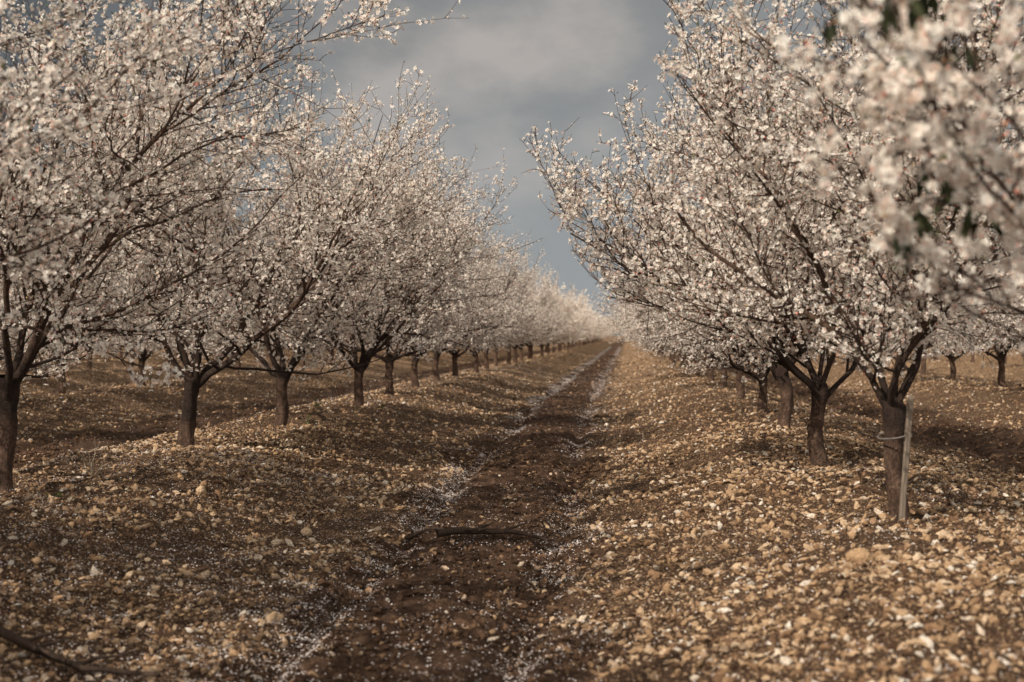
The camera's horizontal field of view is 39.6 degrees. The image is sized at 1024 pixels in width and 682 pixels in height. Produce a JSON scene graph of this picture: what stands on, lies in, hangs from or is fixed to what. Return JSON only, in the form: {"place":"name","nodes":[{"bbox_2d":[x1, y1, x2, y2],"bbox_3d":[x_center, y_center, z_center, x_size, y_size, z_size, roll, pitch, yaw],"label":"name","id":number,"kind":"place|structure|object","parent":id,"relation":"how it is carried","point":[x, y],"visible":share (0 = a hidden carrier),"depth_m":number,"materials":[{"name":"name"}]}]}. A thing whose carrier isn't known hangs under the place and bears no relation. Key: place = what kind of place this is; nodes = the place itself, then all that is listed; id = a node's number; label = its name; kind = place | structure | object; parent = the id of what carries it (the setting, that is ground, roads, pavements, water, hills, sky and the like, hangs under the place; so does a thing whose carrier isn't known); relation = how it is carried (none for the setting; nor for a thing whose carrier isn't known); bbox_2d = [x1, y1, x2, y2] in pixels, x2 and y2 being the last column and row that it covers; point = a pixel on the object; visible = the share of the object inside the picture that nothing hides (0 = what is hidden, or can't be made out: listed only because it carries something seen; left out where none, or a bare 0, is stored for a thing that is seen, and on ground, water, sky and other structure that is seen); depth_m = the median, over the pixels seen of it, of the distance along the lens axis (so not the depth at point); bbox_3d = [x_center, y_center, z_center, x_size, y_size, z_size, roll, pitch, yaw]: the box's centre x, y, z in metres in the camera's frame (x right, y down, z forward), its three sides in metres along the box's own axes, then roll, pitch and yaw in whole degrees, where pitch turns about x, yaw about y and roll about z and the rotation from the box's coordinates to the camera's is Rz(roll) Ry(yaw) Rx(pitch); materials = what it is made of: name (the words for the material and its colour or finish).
{"place":"outdoors","nodes":[
{"label":"outdoors","id":0,"kind":"place"},
{"bbox_2d":[289,342,621,681],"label":"dirt path","id":1,"kind":"structure","parent":0,"point":[462,660],"depth_m":10.48,"materials":[{"name":"brown soil"}]},
{"bbox_2d":[329,627,357,631],"bbox_3d":[-0.941,1.661,8.119,0.119,0.052,0.392,0,0,-21],"label":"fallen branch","id":2,"kind":"object","parent":1,"relation":"on","point":[339,629],"visible":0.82,"depth_m":8.15,"materials":[{"name":"brown wood"}]},
{"bbox_2d":[404,526,464,539],"bbox_3d":[-0.672,1.625,11.982,0.544,0.147,0.219,0,0,18],"label":"fallen branch","id":3,"kind":"object","parent":1,"relation":"on","point":[414,535],"visible":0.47,"depth_m":12.06,"materials":[{"name":"brown wood"}]},
{"bbox_2d":[436,521,548,541],"bbox_3d":[-0.160,1.555,11.622,0.916,0.125,0.339,0,0,-1],"label":"fallen branch","id":4,"kind":"object","parent":1,"relation":"on","point":[464,530],"visible":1,"depth_m":11.55,"materials":[{"name":"brown wood"}]},
{"bbox_2d":[0,336,1023,681],"bbox_3d":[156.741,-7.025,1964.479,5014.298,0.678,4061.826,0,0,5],"label":"ground","id":5,"kind":"structure","parent":0,"point":[322,528],"depth_m":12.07,"materials":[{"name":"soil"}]},
{"bbox_2d":[1,275,87,373],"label":"almond tree","id":6,"kind":"object","parent":5,"relation":"on","point":[40,349],"depth_m":46.78,"materials":[{"name":"white plant"}]},
{"bbox_2d":[45,492,64,498],"bbox_3d":[-3.647,1.246,11.329,0.146,0.096,0.134,0,0,21],"label":"green weed","id":7,"kind":"object","parent":5,"relation":"on","point":[59,494],"visible":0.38,"depth_m":11.34,"materials":[{"name":"green plant"}]},
{"bbox_2d":[0,188,110,369],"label":"almond tree","id":8,"kind":"object","parent":5,"relation":"on","point":[2,357],"visible":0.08,"depth_m":26.50,"materials":[{"name":"white plant"}]},
{"bbox_2d":[16,269,135,369],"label":"almond tree","id":9,"kind":"object","parent":5,"relation":"on","point":[89,365],"depth_m":51.45,"materials":[{"name":"plant"}]},
{"bbox_2d":[0,626,160,676],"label":"fallen branch","id":10,"kind":"object","parent":5,"relation":"on","point":[20,641],"visible":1,"depth_m":7.28,"materials":[{"name":"brown wood"}]},
{"bbox_2d":[1,162,177,393],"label":"almond tree","id":11,"kind":"object","parent":5,"relation":"on","point":[61,388],"visible":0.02,"depth_m":30.97,"materials":[{"name":"white plant"}]},
{"bbox_2d":[67,439,120,475],"bbox_3d":[-3.986,1.103,13.273,0.498,0.373,0.498,0,0,-40],"label":"dry weed","id":12,"kind":"object","parent":5,"relation":"on","point":[92,469],"visible":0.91,"depth_m":13.35,"materials":[{"name":"plant"}]},
{"bbox_2d":[107,340,121,358],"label":"almond tree","id":13,"kind":"object","parent":5,"relation":"on","point":[120,355],"visible":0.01,"depth_m":75.24,"materials":[{"name":"plant"}]},
{"bbox_2d":[0,0,257,322],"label":"almond tree","id":14,"kind":"object","parent":5,"relation":"on","point":[19,141],"visible":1,"depth_m":7.54,"materials":[{"name":"white plant"}]},
{"bbox_2d":[114,310,144,366],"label":"almond tree","id":15,"kind":"object","parent":5,"relation":"on","point":[131,355],"depth_m":56.06,"materials":[{"name":"white plant"}]},
{"bbox_2d":[68,226,235,385],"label":"almond tree","id":16,"kind":"object","parent":5,"relation":"on","point":[152,345],"visible":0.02,"depth_m":35.64,"materials":[{"name":"white plant"}]},
{"bbox_2d":[119,224,275,367],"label":"almond tree","id":17,"kind":"object","parent":5,"relation":"on","point":[191,356],"visible":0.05,"depth_m":39.98,"materials":[{"name":"white plant"}]},
{"bbox_2d":[196,486,205,493],"bbox_3d":[-2.860,1.377,13.078,0.093,0.090,0.130,0,0,-12],"label":"rock","id":18,"kind":"object","parent":5,"relation":"on","point":[201,489],"visible":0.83,"depth_m":13.04,"materials":[{"name":"beige stone"}]},
{"bbox_2d":[0,0,463,446],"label":"almond tree","id":19,"kind":"object","parent":5,"relation":"on","point":[340,229],"visible":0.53,"depth_m":16.48,"materials":[{"name":"white plant"}]},
{"bbox_2d":[0,0,464,492],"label":"almond tree","id":20,"kind":"object","parent":5,"relation":"on","point":[16,222],"visible":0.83,"depth_m":11.74,"materials":[{"name":"white plant"}]},
{"bbox_2d":[175,232,303,374],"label":"almond tree","id":21,"kind":"object","parent":5,"relation":"on","point":[238,364],"visible":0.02,"depth_m":45.20,"materials":[{"name":"white plant"}]},
{"bbox_2d":[265,611,283,623],"bbox_3d":[-1.417,1.657,8.507,0.095,0.086,0.122,0,0,37],"label":"rock","id":22,"kind":"object","parent":5,"relation":"on","point":[273,614],"visible":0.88,"depth_m":8.47,"materials":[{"name":"beige stone"}]},
{"bbox_2d":[68,49,494,425],"bbox_3d":[-3.794,-1.470,20.458,5.511,5.751,7.281,0,0,-43],"label":"almond tree","id":23,"kind":"object","parent":5,"relation":"on","point":[282,404],"visible":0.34,"depth_m":19.82,"materials":[{"name":"white plant"}]},
{"bbox_2d":[229,290,337,369],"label":"almond tree","id":24,"kind":"object","parent":5,"relation":"on","point":[265,348],"visible":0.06,"depth_m":49.14,"materials":[{"name":"white plant"}]},
{"bbox_2d":[301,527,311,536],"bbox_3d":[-1.750,1.628,12.088,0.101,0.088,0.132,0,0,-20],"label":"rock","id":25,"kind":"object","parent":5,"relation":"on","point":[306,531],"visible":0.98,"depth_m":12.05,"materials":[{"name":"beige stone"}]},
{"bbox_2d":[314,397,322,407],"bbox_3d":[-3.327,1.052,24.359,0.147,0.198,0.241,0,0,5],"label":"green weed","id":26,"kind":"object","parent":5,"relation":"on","point":[315,403],"visible":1,"depth_m":24.34,"materials":[{"name":"green plant"}]},
{"bbox_2d":[281,268,375,367],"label":"almond tree","id":27,"kind":"object","parent":5,"relation":"on","point":[302,363],"visible":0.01,"depth_m":54.20,"materials":[{"name":"white plant"}]},
{"bbox_2d":[308,275,372,365],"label":"almond tree","id":28,"kind":"object","parent":5,"relation":"on","point":[332,354],"depth_m":58.99,"materials":[{"name":"white plant"}]},
{"bbox_2d":[316,312,376,363],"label":"almond tree","id":29,"kind":"object","parent":5,"relation":"on","point":[348,341],"depth_m":63.26,"materials":[{"name":"white plant"}]},
{"bbox_2d":[345,335,398,361],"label":"almond tree","id":30,"kind":"object","parent":5,"relation":"on","point":[369,341],"visible":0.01,"depth_m":68.16,"materials":[{"name":"white plant"}]},
{"bbox_2d":[208,83,541,406],"bbox_3d":[-2.622,-1.395,24.819,6.499,5.595,4.968,0,0,-41],"label":"almond tree","id":31,"kind":"object","parent":5,"relation":"on","point":[393,322],"visible":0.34,"depth_m":25.26,"materials":[{"name":"white plant"}]},
{"bbox_2d":[254,147,533,393],"bbox_3d":[-2.752,-1.402,30.439,5.537,5.390,6.074,0,0,21],"label":"almond tree","id":32,"kind":"object","parent":5,"relation":"on","point":[389,364],"visible":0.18,"depth_m":30.56,"materials":[{"name":"white plant"}]},
{"bbox_2d":[336,170,531,387],"bbox_3d":[-2.321,-1.530,34.980,5.309,5.776,5.851,0,0,27],"label":"almond tree","id":33,"kind":"object","parent":5,"relation":"on","point":[414,376],"visible":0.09,"depth_m":35.36,"materials":[{"name":"white plant"}]},
{"bbox_2d":[367,190,544,380],"bbox_3d":[-2.104,-1.557,39.509,5.227,5.686,5.760,0,0,39],"label":"almond tree","id":34,"kind":"object","parent":5,"relation":"on","point":[435,370],"visible":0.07,"depth_m":39.79,"materials":[{"name":"white plant"}]},
{"bbox_2d":[364,228,558,375],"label":"almond tree","id":35,"kind":"object","parent":5,"relation":"on","point":[455,355],"visible":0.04,"depth_m":44.51,"materials":[{"name":"white plant"}]},
{"bbox_2d":[444,234,550,371],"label":"almond tree","id":36,"kind":"object","parent":5,"relation":"on","point":[476,362],"visible":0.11,"depth_m":49.78,"materials":[{"name":"white plant"}]},
{"bbox_2d":[0,347,1023,681],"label":"fallen petals","id":37,"kind":"object","parent":5,"relation":"on","point":[314,647],"visible":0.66,"depth_m":10.09,"materials":[{"name":"white plant"}]},
{"bbox_2d":[464,231,559,368],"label":"almond tree","id":38,"kind":"object","parent":5,"relation":"on","point":[518,340],"visible":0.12,"depth_m":54.23,"materials":[{"name":"white plant"}]},
{"bbox_2d":[460,236,574,365],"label":"almond tree","id":39,"kind":"object","parent":5,"relation":"on","point":[495,356],"visible":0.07,"depth_m":58.79,"materials":[{"name":"white plant"}]},
{"bbox_2d":[476,236,566,363],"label":"almond tree","id":40,"kind":"object","parent":5,"relation":"on","point":[509,348],"visible":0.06,"depth_m":62.73,"materials":[{"name":"white plant"}]},
{"bbox_2d":[518,282,562,356],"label":"almond tree","id":41,"kind":"object","parent":5,"relation":"on","point":[531,342],"visible":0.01,"depth_m":81.75,"materials":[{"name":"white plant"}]},
{"bbox_2d":[498,261,585,362],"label":"almond tree","id":42,"kind":"object","parent":5,"relation":"on","point":[555,311],"visible":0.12,"depth_m":67.75,"materials":[{"name":"white plant"}]},
{"bbox_2d":[515,260,575,359],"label":"almond tree","id":43,"kind":"object","parent":5,"relation":"on","point":[521,350],"visible":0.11,"depth_m":72.27,"materials":[{"name":"white plant"}]},
{"bbox_2d":[526,270,592,358],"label":"almond tree","id":44,"kind":"object","parent":5,"relation":"on","point":[579,305],"visible":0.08,"depth_m":76.50,"materials":[{"name":"white plant"}]},
{"bbox_2d":[536,281,588,355],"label":"almond tree","id":45,"kind":"object","parent":5,"relation":"on","point":[567,336],"visible":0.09,"depth_m":85.94,"materials":[{"name":"white plant"}]},
{"bbox_2d":[540,294,584,352],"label":"almond tree","id":46,"kind":"object","parent":5,"relation":"on","point":[546,351],"visible":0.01,"depth_m":100.34,"materials":[{"name":"white plant"}]},
{"bbox_2d":[538,293,588,353],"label":"almond tree","id":47,"kind":"object","parent":5,"relation":"on","point":[565,340],"visible":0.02,"depth_m":90.38,"materials":[{"name":"white plant"}]},
{"bbox_2d":[547,286,588,353],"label":"almond tree","id":48,"kind":"object","parent":5,"relation":"on","point":[548,344],"visible":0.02,"depth_m":95.82,"materials":[{"name":"white plant"}]},
{"bbox_2d":[553,293,588,351],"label":"almond tree","id":49,"kind":"object","parent":5,"relation":"on","point":[583,309],"visible":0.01,"depth_m":104.28,"materials":[{"name":"white plant"}]},
{"bbox_2d":[553,295,597,351],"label":"almond tree","id":50,"kind":"object","parent":5,"relation":"on","point":[587,320],"visible":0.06,"depth_m":109.59,"materials":[{"name":"white plant"}]},
{"bbox_2d":[559,292,601,349],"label":"almond tree","id":51,"kind":"object","parent":5,"relation":"on","point":[586,328],"visible":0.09,"depth_m":117.87,"materials":[{"name":"white plant"}]},
{"bbox_2d":[569,311,600,348],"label":"almond tree","id":52,"kind":"object","parent":5,"relation":"on","point":[587,336],"visible":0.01,"depth_m":132.76,"materials":[{"name":"white plant"}]},
{"bbox_2d":[571,300,600,347],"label":"almond tree","id":53,"kind":"object","parent":5,"relation":"on","point":[585,339],"visible":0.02,"depth_m":137.22,"materials":[{"name":"white plant"}]},
{"bbox_2d":[578,308,607,346],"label":"almond tree","id":54,"kind":"object","parent":5,"relation":"on","point":[595,332],"visible":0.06,"depth_m":150.47,"materials":[{"name":"white plant"}]},
{"bbox_2d":[580,306,605,345],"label":"almond tree","id":55,"kind":"object","parent":5,"relation":"on","point":[599,327],"visible":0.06,"depth_m":164.83,"materials":[{"name":"white plant"}]},
{"bbox_2d":[609,296,671,359],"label":"almond tree","id":56,"kind":"object","parent":5,"relation":"on","point":[669,357],"depth_m":71.29,"materials":[{"name":"white plant"}]},
{"bbox_2d":[618,306,664,357],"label":"almond tree","id":57,"kind":"object","parent":5,"relation":"on","point":[662,348],"visible":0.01,"depth_m":80.97,"materials":[{"name":"plant"}]},
{"bbox_2d":[598,219,686,368],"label":"almond tree","id":58,"kind":"object","parent":5,"relation":"on","point":[612,330],"visible":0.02,"depth_m":52.80,"materials":[{"name":"white plant"}]},
{"bbox_2d":[604,220,692,371],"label":"almond tree","id":59,"kind":"object","parent":5,"relation":"on","point":[690,361],"depth_m":48.37,"materials":[{"name":"white plant"}]},
{"bbox_2d":[613,252,684,365],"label":"almond tree","id":60,"kind":"object","parent":5,"relation":"on","point":[682,362],"depth_m":57.52,"materials":[{"name":"white plant"}]},
{"bbox_2d":[579,284,723,376],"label":"almond tree","id":61,"kind":"object","parent":5,"relation":"on","point":[697,374],"visible":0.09,"depth_m":43.39,"materials":[{"name":"white plant"}]},
{"bbox_2d":[623,284,679,361],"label":"almond tree","id":62,"kind":"object","parent":5,"relation":"on","point":[677,356],"depth_m":66.64,"materials":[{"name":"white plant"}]},
{"bbox_2d":[631,290,675,364],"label":"almond tree","id":63,"kind":"object","parent":5,"relation":"on","point":[673,358],"depth_m":61.99,"materials":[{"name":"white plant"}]},
{"bbox_2d":[584,257,740,388],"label":"almond tree","id":64,"kind":"object","parent":5,"relation":"on","point":[658,318],"visible":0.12,"depth_m":34.16,"materials":[{"name":"white plant"}]},
{"bbox_2d":[607,202,728,381],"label":"almond tree","id":65,"kind":"object","parent":5,"relation":"on","point":[710,375],"depth_m":38.98,"materials":[{"name":"white plant"}]},
{"bbox_2d":[688,548,762,570],"bbox_3d":[1.402,1.424,9.228,0.520,0.130,0.095,0,0,-13],"label":"fallen branch","id":66,"kind":"object","parent":5,"relation":"on","point":[704,566],"visible":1,"depth_m":9.22,"materials":[{"name":"brown wood"}]},
{"bbox_2d":[608,170,883,398],"bbox_3d":[4.517,-1.428,28.352,5.176,5.474,6.323,0,0,41],"label":"almond tree","id":67,"kind":"object","parent":5,"relation":"on","point":[740,388],"depth_m":28.53,"materials":[{"name":"white plant"}]},
{"bbox_2d":[627,188,881,413],"bbox_3d":[3.978,-0.892,23.080,5.326,4.561,4.687,0,0,37],"label":"almond tree","id":68,"kind":"object","parent":5,"relation":"on","point":[762,400],"visible":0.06,"depth_m":23.54,"materials":[{"name":"white plant"}]},
{"bbox_2d":[519,0,1023,466],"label":"almond tree","id":69,"kind":"object","parent":5,"relation":"on","point":[821,392],"visible":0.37,"depth_m":14.13,"materials":[{"name":"white plant"}]},
{"bbox_2d":[576,36,1010,427],"bbox_3d":[3.631,-1.382,18.907,5.651,5.554,6.868,0,0,5],"label":"almond tree","id":70,"kind":"object","parent":5,"relation":"on","point":[780,374],"visible":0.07,"depth_m":19.09,"materials":[{"name":"white plant"}]},
{"bbox_2d":[603,293,1015,335],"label":"distant orchard","id":71,"kind":"object","parent":5,"relation":"on","point":[620,324],"depth_m":333.73,"materials":[{"name":"white plant"}]},
{"bbox_2d":[653,0,1023,521],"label":"almond tree","id":72,"kind":"object","parent":5,"relation":"on","point":[916,313],"visible":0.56,"depth_m":10.05,"materials":[{"name":"white plant"}]},
{"bbox_2d":[846,547,873,563],"bbox_3d":[2.009,1.251,8.222,0.158,0.118,0.130,0,0,13],"label":"rock","id":73,"kind":"object","parent":5,"relation":"on","point":[857,554],"visible":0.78,"depth_m":8.19,"materials":[{"name":"beige stone"}]},
{"bbox_2d":[875,554,892,562],"bbox_3d":[2.107,1.241,8.062,0.112,0.066,0.091,0,0,-45],"label":"rock","id":74,"kind":"object","parent":5,"relation":"on","point":[880,558],"visible":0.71,"depth_m":8.03,"materials":[{"name":"beige stone"}]},
{"bbox_2d":[877,395,913,520],"bbox_3d":[2.700,0.934,10.150,0.192,1.115,0.312,5,-1,-13],"label":"stake","id":75,"kind":"object","parent":5,"relation":"on","point":[906,456],"visible":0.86,"depth_m":10.01,"materials":[{"name":"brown wood"}]},
{"bbox_2d":[769,0,1023,363],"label":"almond tree","id":76,"kind":"object","parent":5,"relation":"on","point":[907,89],"visible":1,"depth_m":4.24,"materials":[{"name":"white plant"}]},
{"bbox_2d":[848,299,953,371],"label":"almond tree","id":77,"kind":"object","parent":5,"relation":"on","point":[889,345],"depth_m":49.30,"materials":[{"name":"white plant"}]},
{"bbox_2d":[851,212,1018,375],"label":"almond tree","id":78,"kind":"object","parent":5,"relation":"on","point":[923,368],"visible":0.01,"depth_m":44.44,"materials":[{"name":"brown plant"}]},
{"bbox_2d":[852,274,1020,379],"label":"almond tree","id":79,"kind":"object","parent":5,"relation":"on","point":[952,359],"visible":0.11,"depth_m":39.95,"materials":[{"name":"white plant"}]},
{"bbox_2d":[922,227,1023,386],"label":"almond tree","id":80,"kind":"object","parent":5,"relation":"on","point":[999,358],"visible":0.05,"depth_m":35.28,"materials":[{"name":"white plant"}]},
{"bbox_2d":[957,275,991,362],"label":"almond tree","id":81,"kind":"object","parent":5,"relation":"on","point":[972,358],"depth_m":66.91,"materials":[{"name":"white plant"}]},
{"bbox_2d":[937,230,1023,356],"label":"almond tree","id":82,"kind":"object","parent":5,"relation":"on","point":[990,317],"visible":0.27,"depth_m":30.85,"materials":[{"name":"white plant"}]},
{"bbox_2d":[979,249,1023,339],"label":"almond tree","id":83,"kind":"object","parent":5,"relation":"on","point":[1021,329],"visible":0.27,"depth_m":26.32,"materials":[{"name":"white plant"}]},
{"bbox_2d":[0,0,1023,318],"label":"sky","id":84,"kind":"structure","parent":0,"point":[502,70],"materials":[{"name":"grey"}]}
]}

